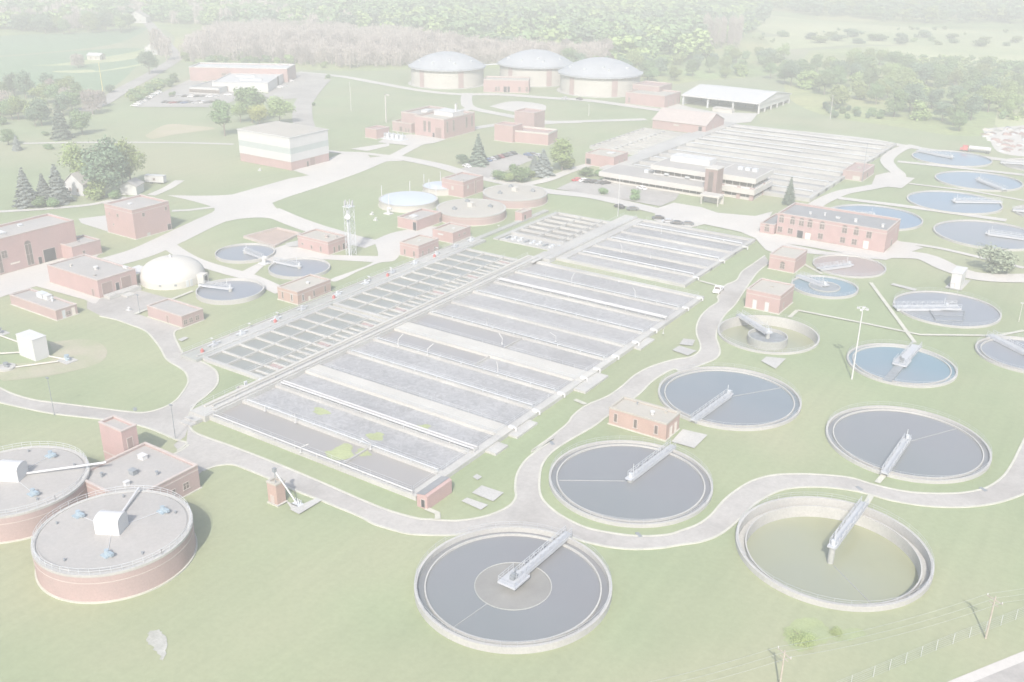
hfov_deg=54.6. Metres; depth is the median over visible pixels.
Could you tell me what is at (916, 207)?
path
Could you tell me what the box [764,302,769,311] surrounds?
door
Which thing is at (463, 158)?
bush
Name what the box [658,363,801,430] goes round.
settling tank
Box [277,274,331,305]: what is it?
pump house
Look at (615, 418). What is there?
window
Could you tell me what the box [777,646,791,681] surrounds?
utility pole
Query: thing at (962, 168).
path
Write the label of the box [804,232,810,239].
door
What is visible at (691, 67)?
leafy tree
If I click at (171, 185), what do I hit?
track
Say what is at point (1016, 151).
sandy yard
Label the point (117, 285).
door
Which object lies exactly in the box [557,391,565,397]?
valve cabinet
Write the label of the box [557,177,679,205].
car park
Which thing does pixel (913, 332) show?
path
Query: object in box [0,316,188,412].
kerb
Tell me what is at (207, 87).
industrial office
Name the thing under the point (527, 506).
road
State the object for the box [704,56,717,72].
leafy tree
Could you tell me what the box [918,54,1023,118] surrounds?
scrub growth
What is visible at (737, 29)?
bare tree
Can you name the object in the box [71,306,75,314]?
door
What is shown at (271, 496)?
door
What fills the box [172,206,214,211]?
track
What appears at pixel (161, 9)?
woods
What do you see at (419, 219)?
digester control house
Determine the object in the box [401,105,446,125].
power house wing
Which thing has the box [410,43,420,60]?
bare tree
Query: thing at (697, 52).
leafy tree
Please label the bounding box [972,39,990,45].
bush
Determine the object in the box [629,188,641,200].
bush
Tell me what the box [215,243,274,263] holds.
settling tank
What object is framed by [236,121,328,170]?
storage building
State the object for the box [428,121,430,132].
window
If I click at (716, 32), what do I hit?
bare tree
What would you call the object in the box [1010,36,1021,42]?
bush
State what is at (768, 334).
settling tank
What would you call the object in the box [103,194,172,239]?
blower building
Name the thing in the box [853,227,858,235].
window
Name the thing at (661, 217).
parked car
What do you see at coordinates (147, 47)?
barn
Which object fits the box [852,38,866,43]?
bush
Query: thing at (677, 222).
parked car
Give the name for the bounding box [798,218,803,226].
window
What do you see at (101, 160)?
leafy tree
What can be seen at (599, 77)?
dome digester
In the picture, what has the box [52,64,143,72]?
field strip
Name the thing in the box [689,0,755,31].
woods
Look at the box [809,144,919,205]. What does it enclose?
road
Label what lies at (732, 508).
road
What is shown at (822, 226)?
window
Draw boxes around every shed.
[118,177,144,194]
[416,476,451,508]
[681,84,791,113]
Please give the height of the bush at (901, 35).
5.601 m
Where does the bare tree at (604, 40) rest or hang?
on the woodland floor at (748, 41)
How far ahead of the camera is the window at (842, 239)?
335.83 m
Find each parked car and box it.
[599,180,610,184]
[614,204,624,208]
[626,206,638,210]
[636,185,646,189]
[652,215,663,219]
[662,218,673,222]
[670,220,682,224]
[681,221,693,225]
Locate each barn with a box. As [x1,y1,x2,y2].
[86,52,105,59]
[144,42,165,54]
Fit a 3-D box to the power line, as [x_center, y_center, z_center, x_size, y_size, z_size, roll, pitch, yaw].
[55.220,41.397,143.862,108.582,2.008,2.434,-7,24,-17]
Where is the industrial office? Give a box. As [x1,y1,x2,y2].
[189,80,227,93]
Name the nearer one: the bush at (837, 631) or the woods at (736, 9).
the bush at (837, 631)
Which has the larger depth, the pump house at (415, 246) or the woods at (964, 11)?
the woods at (964, 11)
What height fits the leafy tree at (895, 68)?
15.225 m
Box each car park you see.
[134,72,325,106]
[461,153,532,177]
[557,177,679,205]
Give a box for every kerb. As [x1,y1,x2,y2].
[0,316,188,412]
[0,402,187,450]
[173,255,764,520]
[203,463,1023,549]
[538,263,1023,536]
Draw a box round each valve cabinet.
[508,424,516,430]
[532,408,540,414]
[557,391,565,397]
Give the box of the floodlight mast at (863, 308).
[851,306,868,379]
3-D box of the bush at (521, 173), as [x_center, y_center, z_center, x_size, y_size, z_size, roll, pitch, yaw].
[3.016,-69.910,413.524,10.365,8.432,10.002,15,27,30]
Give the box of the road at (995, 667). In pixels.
[948,651,1023,681]
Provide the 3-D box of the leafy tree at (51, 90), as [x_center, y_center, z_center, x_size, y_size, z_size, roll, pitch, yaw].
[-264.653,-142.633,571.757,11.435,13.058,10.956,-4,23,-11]
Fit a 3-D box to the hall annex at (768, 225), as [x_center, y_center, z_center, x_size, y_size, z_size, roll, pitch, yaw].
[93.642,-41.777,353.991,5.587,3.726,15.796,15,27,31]
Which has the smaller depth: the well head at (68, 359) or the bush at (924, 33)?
the well head at (68, 359)
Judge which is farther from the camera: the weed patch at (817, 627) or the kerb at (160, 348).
the kerb at (160, 348)
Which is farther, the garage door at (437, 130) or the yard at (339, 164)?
the garage door at (437, 130)
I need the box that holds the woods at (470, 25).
[329,0,711,62]
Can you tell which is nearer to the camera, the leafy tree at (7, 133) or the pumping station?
the pumping station
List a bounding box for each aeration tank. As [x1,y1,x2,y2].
[209,259,704,500]
[556,217,755,287]
[599,121,896,201]
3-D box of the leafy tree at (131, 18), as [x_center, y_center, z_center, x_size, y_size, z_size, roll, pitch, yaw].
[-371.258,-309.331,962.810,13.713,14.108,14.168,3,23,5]
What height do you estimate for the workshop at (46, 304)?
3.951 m
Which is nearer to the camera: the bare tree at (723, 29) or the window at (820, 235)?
the window at (820, 235)
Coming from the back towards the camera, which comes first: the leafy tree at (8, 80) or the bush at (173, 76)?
the bush at (173, 76)
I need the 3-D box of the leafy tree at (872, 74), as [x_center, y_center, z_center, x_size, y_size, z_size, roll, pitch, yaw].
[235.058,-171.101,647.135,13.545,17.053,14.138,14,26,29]
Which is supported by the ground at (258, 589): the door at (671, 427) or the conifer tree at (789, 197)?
the conifer tree at (789, 197)
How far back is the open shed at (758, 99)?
589.45 m
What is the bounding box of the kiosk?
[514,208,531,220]
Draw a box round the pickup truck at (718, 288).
[712,285,723,293]
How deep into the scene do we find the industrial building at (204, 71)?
661.77 m
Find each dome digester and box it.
[408,51,485,88]
[497,49,574,86]
[557,57,642,97]
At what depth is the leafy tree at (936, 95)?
586.05 m
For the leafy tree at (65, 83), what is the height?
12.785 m
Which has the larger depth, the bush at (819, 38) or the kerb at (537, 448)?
the bush at (819, 38)
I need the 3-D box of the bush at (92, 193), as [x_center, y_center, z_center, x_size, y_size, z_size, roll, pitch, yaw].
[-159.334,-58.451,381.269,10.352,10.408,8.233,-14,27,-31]
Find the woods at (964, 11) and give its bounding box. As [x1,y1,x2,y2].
[673,0,1023,43]
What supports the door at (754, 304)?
in the pump house at (769, 295)
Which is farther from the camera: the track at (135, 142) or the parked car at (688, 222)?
the track at (135, 142)
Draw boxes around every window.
[0,251,4,273]
[1,250,8,258]
[24,241,34,265]
[183,481,190,490]
[423,120,425,131]
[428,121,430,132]
[613,413,617,422]
[632,419,637,428]
[653,425,657,434]
[707,172,713,191]
[764,224,769,231]
[777,226,782,231]
[779,215,783,222]
[779,262,784,269]
[787,228,792,233]
[790,217,794,224]
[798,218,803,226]
[807,219,812,227]
[817,233,822,239]
[819,221,824,229]
[839,237,845,242]
[841,225,847,233]
[851,239,856,244]
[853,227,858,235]
[865,231,871,238]
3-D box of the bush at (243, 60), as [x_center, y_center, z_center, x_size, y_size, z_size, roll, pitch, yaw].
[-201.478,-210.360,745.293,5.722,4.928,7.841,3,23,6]
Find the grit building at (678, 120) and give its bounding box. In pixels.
[652,107,723,132]
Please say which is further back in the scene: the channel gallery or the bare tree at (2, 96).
the bare tree at (2, 96)
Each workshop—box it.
[9,288,78,320]
[515,126,557,145]
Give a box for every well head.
[0,327,9,336]
[0,361,15,371]
[57,354,77,364]
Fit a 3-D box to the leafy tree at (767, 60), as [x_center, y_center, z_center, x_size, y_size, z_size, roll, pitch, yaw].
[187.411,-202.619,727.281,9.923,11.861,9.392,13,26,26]
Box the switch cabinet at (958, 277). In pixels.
[949,266,967,289]
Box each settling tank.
[195,278,264,304]
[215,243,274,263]
[268,257,329,279]
[414,521,611,653]
[549,436,712,527]
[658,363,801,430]
[717,309,819,354]
[735,492,934,611]
[791,271,858,298]
[812,251,886,277]
[825,401,992,483]
[831,204,922,230]
[846,339,957,387]
[892,287,1001,328]
[906,190,1002,214]
[911,147,992,167]
[933,219,1023,250]
[934,170,1023,191]
[975,330,1023,372]
[1000,158,1023,170]
[1012,205,1023,216]
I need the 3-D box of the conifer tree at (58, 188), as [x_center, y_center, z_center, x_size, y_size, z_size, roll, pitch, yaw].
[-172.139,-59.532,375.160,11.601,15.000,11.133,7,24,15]
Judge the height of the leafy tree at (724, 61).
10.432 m
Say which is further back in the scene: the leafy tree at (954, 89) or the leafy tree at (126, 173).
the leafy tree at (954, 89)
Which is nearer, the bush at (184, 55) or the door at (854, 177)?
the door at (854, 177)
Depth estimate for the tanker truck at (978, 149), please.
477.47 m
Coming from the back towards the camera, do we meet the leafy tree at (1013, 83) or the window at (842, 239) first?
the leafy tree at (1013, 83)
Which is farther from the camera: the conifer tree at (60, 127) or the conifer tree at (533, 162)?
the conifer tree at (60, 127)
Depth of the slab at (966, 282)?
299.77 m
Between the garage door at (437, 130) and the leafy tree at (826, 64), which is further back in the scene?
the leafy tree at (826, 64)
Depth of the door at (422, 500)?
182.99 m
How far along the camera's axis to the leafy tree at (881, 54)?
770.73 m
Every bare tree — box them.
[0,90,11,100]
[44,78,53,84]
[58,87,69,94]
[70,54,84,67]
[79,88,101,113]
[94,90,106,105]
[148,27,162,54]
[158,34,172,60]
[284,31,293,40]
[300,44,308,64]
[309,55,314,66]
[331,34,340,41]
[334,45,342,62]
[344,47,354,68]
[345,33,355,49]
[364,46,372,64]
[370,47,379,63]
[402,47,409,64]
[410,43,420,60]
[449,44,459,51]
[473,47,480,60]
[521,43,531,50]
[537,41,548,49]
[558,45,565,55]
[601,37,611,53]
[607,44,614,58]
[703,13,710,24]
[707,18,713,43]
[712,15,719,43]
[718,14,726,45]
[727,15,735,44]
[727,16,734,41]
[734,19,741,48]
[736,14,743,40]
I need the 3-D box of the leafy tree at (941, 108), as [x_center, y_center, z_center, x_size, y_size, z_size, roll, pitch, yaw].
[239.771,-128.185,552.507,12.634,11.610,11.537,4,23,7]
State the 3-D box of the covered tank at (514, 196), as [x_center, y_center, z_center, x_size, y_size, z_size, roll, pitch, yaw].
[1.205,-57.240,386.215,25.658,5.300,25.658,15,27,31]
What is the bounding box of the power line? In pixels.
[650,588,1023,681]
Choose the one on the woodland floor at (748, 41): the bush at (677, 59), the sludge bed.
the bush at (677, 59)
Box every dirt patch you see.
[0,339,106,380]
[145,124,214,138]
[146,629,167,659]
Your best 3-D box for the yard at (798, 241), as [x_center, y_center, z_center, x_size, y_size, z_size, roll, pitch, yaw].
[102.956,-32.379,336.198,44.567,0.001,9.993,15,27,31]
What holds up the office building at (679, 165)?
on the ground at (258, 589)
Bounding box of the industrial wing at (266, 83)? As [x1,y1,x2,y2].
[212,73,283,92]
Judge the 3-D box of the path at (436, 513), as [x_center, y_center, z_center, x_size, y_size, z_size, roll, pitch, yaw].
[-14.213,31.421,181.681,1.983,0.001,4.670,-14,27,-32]
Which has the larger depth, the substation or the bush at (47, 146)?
the substation
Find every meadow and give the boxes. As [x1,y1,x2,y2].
[756,16,1023,35]
[764,33,1023,48]
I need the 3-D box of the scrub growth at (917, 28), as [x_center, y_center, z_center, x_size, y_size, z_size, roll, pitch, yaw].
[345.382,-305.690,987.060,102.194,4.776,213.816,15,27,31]
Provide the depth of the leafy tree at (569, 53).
726.00 m
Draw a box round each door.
[38,256,42,263]
[43,247,56,261]
[61,309,66,317]
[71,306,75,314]
[101,280,112,293]
[115,282,119,289]
[120,274,131,287]
[126,436,133,448]
[270,494,274,503]
[310,157,314,165]
[413,222,416,230]
[421,499,425,507]
[435,127,440,137]
[669,425,672,436]
[752,299,756,308]
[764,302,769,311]
[796,230,803,237]
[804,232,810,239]
[852,175,859,179]
[862,240,868,248]
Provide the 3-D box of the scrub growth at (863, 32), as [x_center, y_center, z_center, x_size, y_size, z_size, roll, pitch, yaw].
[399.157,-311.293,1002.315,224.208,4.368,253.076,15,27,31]
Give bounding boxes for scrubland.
[865,45,1023,126]
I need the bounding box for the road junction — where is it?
[169,194,276,238]
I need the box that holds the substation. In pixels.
[380,131,407,140]
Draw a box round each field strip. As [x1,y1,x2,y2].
[38,43,145,65]
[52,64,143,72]
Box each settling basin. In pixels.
[203,302,384,379]
[333,247,517,319]
[499,211,609,250]
[589,128,689,154]
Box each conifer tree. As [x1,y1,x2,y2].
[12,134,22,151]
[12,167,39,208]
[36,173,49,200]
[46,164,75,204]
[50,100,74,140]
[468,134,489,167]
[529,155,536,170]
[531,149,555,177]
[781,177,795,205]
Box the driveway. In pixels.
[176,446,223,473]
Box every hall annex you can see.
[61,234,102,258]
[760,213,777,234]
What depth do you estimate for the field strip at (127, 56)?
760.77 m
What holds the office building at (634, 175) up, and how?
on the ground at (258, 589)
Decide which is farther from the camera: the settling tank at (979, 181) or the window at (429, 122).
the window at (429, 122)
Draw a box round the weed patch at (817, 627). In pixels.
[783,617,865,651]
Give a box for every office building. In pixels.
[599,164,704,196]
[650,153,731,181]
[721,164,773,200]
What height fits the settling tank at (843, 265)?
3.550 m
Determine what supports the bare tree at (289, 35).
on the woodland floor at (748, 41)
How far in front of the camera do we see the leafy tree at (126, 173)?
398.63 m
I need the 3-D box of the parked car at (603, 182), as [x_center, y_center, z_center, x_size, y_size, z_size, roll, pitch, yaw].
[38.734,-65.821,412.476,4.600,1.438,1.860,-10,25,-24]
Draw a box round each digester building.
[85,442,201,498]
[442,172,483,197]
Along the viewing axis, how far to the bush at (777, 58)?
776.41 m
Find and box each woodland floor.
[0,0,1023,83]
[784,47,996,135]
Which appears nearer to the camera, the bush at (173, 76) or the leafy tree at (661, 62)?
the bush at (173, 76)
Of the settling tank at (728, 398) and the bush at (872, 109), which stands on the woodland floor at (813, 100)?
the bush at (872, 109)
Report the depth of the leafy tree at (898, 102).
558.18 m
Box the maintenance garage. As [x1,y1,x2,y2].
[46,254,142,299]
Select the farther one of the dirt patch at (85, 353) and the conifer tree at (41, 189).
the conifer tree at (41, 189)
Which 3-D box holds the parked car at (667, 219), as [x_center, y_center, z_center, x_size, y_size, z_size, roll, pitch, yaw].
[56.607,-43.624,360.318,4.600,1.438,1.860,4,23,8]
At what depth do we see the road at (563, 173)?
425.43 m
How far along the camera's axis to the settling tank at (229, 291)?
287.26 m
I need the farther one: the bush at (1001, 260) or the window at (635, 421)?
the bush at (1001, 260)
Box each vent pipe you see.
[258,256,269,264]
[383,207,393,214]
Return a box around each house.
[0,329,64,367]
[64,171,101,195]
[131,10,150,22]
[266,467,302,506]
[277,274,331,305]
[297,228,346,254]
[365,125,388,138]
[397,208,441,230]
[399,234,438,258]
[414,103,474,138]
[432,222,470,243]
[483,76,529,92]
[585,148,627,166]
[607,395,680,441]
[625,88,680,107]
[632,80,671,91]
[744,278,794,314]
[767,245,807,273]
[842,162,874,181]
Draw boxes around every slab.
[269,501,296,507]
[286,240,297,246]
[290,498,320,513]
[462,498,486,509]
[472,485,503,500]
[473,474,481,479]
[672,429,706,447]
[673,346,695,354]
[680,338,694,345]
[761,357,785,368]
[890,283,916,290]
[946,280,970,289]
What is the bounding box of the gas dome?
[139,254,208,289]
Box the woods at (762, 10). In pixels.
[687,2,773,37]
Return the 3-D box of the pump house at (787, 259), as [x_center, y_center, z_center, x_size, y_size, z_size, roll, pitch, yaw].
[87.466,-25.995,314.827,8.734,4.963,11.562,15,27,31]
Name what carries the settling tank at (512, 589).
on the ground at (258, 589)
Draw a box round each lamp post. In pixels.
[45,377,54,414]
[168,404,175,438]
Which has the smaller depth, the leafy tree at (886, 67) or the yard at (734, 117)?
the yard at (734, 117)
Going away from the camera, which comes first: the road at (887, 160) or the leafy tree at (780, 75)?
the road at (887, 160)
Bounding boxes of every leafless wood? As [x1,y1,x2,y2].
[177,16,344,63]
[335,21,619,66]
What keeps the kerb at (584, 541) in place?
on the ground at (258, 589)
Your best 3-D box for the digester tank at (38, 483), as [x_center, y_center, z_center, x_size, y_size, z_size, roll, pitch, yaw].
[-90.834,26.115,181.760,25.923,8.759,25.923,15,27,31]
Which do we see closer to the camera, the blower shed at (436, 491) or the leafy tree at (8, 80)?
the blower shed at (436, 491)
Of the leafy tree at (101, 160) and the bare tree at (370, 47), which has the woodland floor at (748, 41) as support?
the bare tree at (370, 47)
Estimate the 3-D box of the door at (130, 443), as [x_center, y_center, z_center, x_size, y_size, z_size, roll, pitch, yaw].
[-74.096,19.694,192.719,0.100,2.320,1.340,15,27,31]
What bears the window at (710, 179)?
in the stair tower at (713, 178)
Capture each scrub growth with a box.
[752,26,1008,42]
[762,30,918,36]
[772,26,936,40]
[916,54,1023,120]
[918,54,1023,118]
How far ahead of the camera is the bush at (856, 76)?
660.23 m
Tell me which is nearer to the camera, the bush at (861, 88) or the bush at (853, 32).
the bush at (861, 88)
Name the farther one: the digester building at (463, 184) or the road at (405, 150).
the road at (405, 150)
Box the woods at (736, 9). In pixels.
[697,0,763,44]
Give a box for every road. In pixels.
[0,156,401,296]
[0,301,216,451]
[73,21,182,110]
[155,239,278,293]
[187,426,566,533]
[258,208,374,247]
[292,79,330,126]
[299,71,461,94]
[383,118,646,158]
[385,154,656,212]
[461,93,581,122]
[467,93,660,110]
[521,164,591,184]
[543,256,768,443]
[559,444,1023,547]
[748,125,1023,162]
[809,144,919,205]
[884,251,1023,281]
[948,651,1023,681]
[974,661,1023,681]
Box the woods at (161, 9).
[0,0,360,28]
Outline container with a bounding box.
[712,106,734,112]
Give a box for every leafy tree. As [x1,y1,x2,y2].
[0,81,8,93]
[0,97,16,119]
[0,128,18,144]
[2,71,16,95]
[5,94,26,119]
[12,69,36,97]
[22,101,36,120]
[24,108,41,126]
[25,97,52,125]
[27,82,48,99]
[33,12,54,33]
[37,73,53,83]
[42,83,60,100]
[50,139,87,173]
[52,93,69,114]
[54,74,74,89]
[59,89,80,109]
[68,81,85,98]
[68,108,92,134]
[73,134,129,197]
[95,12,113,30]
[110,165,134,183]
[112,16,125,32]
[113,13,131,26]
[114,137,146,179]
[126,15,135,29]
[135,50,159,73]
[207,99,233,135]
[230,100,248,122]
[233,86,267,122]
[246,103,267,123]
[265,95,296,120]
[548,137,573,170]
[560,47,578,61]
[574,52,586,61]
[620,57,633,65]
[622,53,644,67]
[626,50,644,66]
[637,60,646,71]
[640,53,652,60]
[642,60,656,80]
[646,67,660,80]
[654,56,669,75]
[655,52,672,66]
[666,64,682,80]
[684,59,697,75]
[691,49,701,57]
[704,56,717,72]
[718,57,731,66]
[721,65,733,77]
[728,47,742,62]
[762,57,772,68]
[765,62,776,78]
[775,43,790,55]
[777,66,786,80]
[780,59,803,85]
[796,58,808,68]
[802,63,816,71]
[810,52,825,71]
[813,72,836,94]
[813,73,824,89]
[818,67,832,73]
[821,60,833,69]
[830,58,850,83]
[832,64,847,86]
[845,52,858,69]
[849,62,865,74]
[852,51,874,69]
[861,65,881,85]
[862,47,877,55]
[866,81,885,104]
[874,79,892,99]
[876,48,889,64]
[879,61,893,74]
[883,50,902,62]
[883,86,910,116]
[891,63,910,71]
[894,58,917,69]
[895,52,919,63]
[903,80,929,113]
[907,61,935,80]
[927,87,944,108]
[931,100,954,120]
[943,56,959,70]
[945,85,966,99]
[945,103,964,125]
[950,110,968,130]
[951,89,970,105]
[960,93,976,111]
[962,79,980,95]
[963,94,985,119]
[972,75,1002,103]
[975,63,991,74]
[976,83,1008,111]
[979,57,993,64]
[999,84,1019,99]
[1000,100,1017,116]
[1002,79,1023,92]
[1003,93,1023,112]
[1010,74,1023,87]
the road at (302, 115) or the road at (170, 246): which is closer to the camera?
the road at (170, 246)
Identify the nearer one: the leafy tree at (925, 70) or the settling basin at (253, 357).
the settling basin at (253, 357)
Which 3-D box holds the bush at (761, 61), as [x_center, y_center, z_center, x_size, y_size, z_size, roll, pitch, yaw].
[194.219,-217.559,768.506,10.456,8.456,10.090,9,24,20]
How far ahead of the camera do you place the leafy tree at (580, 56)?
721.89 m
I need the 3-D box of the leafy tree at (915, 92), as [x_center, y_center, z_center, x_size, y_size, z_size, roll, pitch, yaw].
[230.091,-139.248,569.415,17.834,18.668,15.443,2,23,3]
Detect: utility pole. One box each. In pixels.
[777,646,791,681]
[985,593,1002,638]
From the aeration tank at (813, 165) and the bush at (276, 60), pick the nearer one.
the aeration tank at (813, 165)
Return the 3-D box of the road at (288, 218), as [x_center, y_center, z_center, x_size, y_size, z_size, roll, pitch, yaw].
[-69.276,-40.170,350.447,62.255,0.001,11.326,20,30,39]
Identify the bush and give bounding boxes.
[0,115,6,124]
[29,196,47,206]
[40,131,49,135]
[41,143,53,149]
[44,197,59,206]
[83,176,109,200]
[104,84,114,91]
[107,189,119,198]
[134,94,143,100]
[144,83,156,90]
[164,77,174,86]
[169,72,178,82]
[180,52,189,61]
[205,54,213,61]
[222,57,229,62]
[239,58,246,62]
[250,56,259,62]
[261,55,271,61]
[273,57,279,63]
[283,54,293,63]
[320,61,327,67]
[455,154,469,163]
[491,170,506,180]
[503,172,516,180]
[509,164,530,181]
[557,157,575,169]
[578,166,594,175]
[598,187,607,194]
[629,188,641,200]
[673,53,684,64]
[693,54,703,62]
[733,62,749,76]
[737,60,748,64]
[742,50,750,58]
[753,47,763,52]
[755,49,768,59]
[756,55,768,64]
[764,47,776,53]
[771,53,784,62]
[776,30,789,36]
[784,625,819,648]
[795,68,818,89]
[804,32,816,38]
[811,35,829,42]
[824,31,836,36]
[827,84,851,103]
[828,34,847,40]
[828,625,843,636]
[832,111,839,117]
[839,106,846,113]
[842,28,861,36]
[846,48,860,62]
[848,70,866,86]
[849,80,868,99]
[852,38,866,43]
[852,106,860,112]
[854,111,860,116]
[864,112,871,117]
[866,107,876,112]
[867,33,888,40]
[876,109,884,115]
[891,36,909,43]
[895,33,909,37]
[901,76,927,86]
[909,98,932,120]
[918,30,932,37]
[921,86,931,99]
[932,40,942,44]
[946,33,960,38]
[948,39,959,42]
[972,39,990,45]
[973,242,1023,273]
[979,36,991,43]
[1001,60,1020,69]
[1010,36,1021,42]
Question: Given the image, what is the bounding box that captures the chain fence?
[837,609,1023,681]
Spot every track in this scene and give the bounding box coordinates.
[0,196,126,211]
[23,142,232,144]
[147,180,183,195]
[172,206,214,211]
[329,150,388,156]
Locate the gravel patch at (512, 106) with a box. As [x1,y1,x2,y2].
[490,101,545,111]
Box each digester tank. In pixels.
[0,441,105,543]
[30,485,197,603]
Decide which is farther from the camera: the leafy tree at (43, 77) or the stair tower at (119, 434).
the leafy tree at (43, 77)
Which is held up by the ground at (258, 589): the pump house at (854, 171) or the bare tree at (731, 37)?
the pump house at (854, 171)
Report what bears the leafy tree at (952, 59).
on the woodland floor at (813, 100)
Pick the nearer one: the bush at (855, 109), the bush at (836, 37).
the bush at (855, 109)
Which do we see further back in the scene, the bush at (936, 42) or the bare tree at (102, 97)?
the bush at (936, 42)
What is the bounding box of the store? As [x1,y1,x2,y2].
[146,298,204,328]
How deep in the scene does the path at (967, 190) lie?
408.26 m
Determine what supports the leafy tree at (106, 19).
on the ground at (258, 589)
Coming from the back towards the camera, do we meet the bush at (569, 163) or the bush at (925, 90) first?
the bush at (925, 90)
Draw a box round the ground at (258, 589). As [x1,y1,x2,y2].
[0,15,1023,681]
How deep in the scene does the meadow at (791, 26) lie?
1050.82 m
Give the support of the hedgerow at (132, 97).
on the ground at (258, 589)
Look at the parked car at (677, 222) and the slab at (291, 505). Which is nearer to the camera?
the slab at (291, 505)
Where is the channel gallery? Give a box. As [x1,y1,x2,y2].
[179,214,637,426]
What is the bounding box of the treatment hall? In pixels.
[0,213,76,275]
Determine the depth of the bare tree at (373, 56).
735.11 m
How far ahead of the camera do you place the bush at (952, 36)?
960.24 m
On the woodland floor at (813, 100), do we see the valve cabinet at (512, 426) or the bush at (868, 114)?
the bush at (868, 114)
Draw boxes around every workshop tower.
[494,121,522,142]
[514,108,544,127]
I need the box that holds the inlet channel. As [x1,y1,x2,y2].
[180,209,556,362]
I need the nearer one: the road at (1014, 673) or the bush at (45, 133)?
the road at (1014, 673)
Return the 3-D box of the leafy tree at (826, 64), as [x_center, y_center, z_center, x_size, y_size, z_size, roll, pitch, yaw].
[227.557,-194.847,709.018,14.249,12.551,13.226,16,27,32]
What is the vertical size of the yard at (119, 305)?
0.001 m
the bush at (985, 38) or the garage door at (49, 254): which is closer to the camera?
the garage door at (49, 254)
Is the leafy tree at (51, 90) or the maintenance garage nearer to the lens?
the maintenance garage
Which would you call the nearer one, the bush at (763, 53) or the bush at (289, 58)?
the bush at (289, 58)
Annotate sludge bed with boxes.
[243,227,300,247]
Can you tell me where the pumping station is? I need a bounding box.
[776,202,900,252]
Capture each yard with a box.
[0,254,98,284]
[0,277,98,302]
[79,215,107,230]
[93,290,180,332]
[236,153,369,193]
[244,244,379,273]
[331,226,436,281]
[352,143,388,150]
[379,134,444,145]
[654,203,923,259]
[668,104,757,122]
[758,231,884,255]
[872,172,913,187]
[982,125,1023,155]
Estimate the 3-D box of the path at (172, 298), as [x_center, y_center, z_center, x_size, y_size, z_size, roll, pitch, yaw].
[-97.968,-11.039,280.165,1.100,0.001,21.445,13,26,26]
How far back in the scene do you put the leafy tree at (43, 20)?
917.47 m
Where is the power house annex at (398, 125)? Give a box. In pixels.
[392,119,414,133]
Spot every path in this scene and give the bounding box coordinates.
[134,290,192,313]
[424,508,440,518]
[574,399,586,404]
[788,310,798,316]
[798,309,1023,335]
[804,264,823,273]
[838,197,1006,220]
[865,494,873,504]
[869,282,916,342]
[874,474,886,482]
[896,241,1023,268]
[897,160,1023,175]
[909,183,1023,200]
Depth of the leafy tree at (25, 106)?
522.93 m
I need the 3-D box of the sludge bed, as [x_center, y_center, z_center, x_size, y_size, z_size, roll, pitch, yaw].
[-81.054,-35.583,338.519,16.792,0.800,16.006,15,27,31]
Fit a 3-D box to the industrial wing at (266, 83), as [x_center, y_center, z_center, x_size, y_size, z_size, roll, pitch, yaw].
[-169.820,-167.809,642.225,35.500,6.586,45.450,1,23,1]
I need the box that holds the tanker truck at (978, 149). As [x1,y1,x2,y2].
[960,145,990,153]
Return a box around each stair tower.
[98,415,138,459]
[703,165,724,198]
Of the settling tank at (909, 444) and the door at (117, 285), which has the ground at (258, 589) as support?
the settling tank at (909, 444)
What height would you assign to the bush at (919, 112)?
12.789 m
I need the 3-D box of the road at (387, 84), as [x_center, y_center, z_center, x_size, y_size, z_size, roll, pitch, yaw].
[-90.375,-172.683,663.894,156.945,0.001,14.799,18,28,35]
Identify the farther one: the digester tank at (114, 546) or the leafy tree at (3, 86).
the leafy tree at (3, 86)
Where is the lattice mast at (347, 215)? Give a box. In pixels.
[342,199,356,255]
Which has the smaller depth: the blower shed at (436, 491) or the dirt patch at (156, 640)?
the dirt patch at (156, 640)
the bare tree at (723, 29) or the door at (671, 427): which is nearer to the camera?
the door at (671, 427)
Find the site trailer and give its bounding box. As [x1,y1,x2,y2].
[144,174,166,183]
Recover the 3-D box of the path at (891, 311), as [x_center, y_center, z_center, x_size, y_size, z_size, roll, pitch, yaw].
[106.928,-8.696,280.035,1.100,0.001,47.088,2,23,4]
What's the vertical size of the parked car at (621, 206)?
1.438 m
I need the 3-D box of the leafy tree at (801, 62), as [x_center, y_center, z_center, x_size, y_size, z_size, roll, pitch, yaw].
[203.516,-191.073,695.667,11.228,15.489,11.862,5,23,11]
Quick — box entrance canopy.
[700,191,723,206]
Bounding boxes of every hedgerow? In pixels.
[124,80,165,102]
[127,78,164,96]
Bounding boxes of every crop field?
[0,27,146,54]
[0,48,141,89]
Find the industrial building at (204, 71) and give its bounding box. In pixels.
[189,62,295,81]
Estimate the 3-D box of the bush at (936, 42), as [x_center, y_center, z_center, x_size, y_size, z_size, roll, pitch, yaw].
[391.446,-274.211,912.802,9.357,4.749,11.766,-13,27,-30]
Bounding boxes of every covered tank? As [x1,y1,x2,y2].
[378,181,438,212]
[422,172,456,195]
[436,198,506,225]
[482,184,547,208]

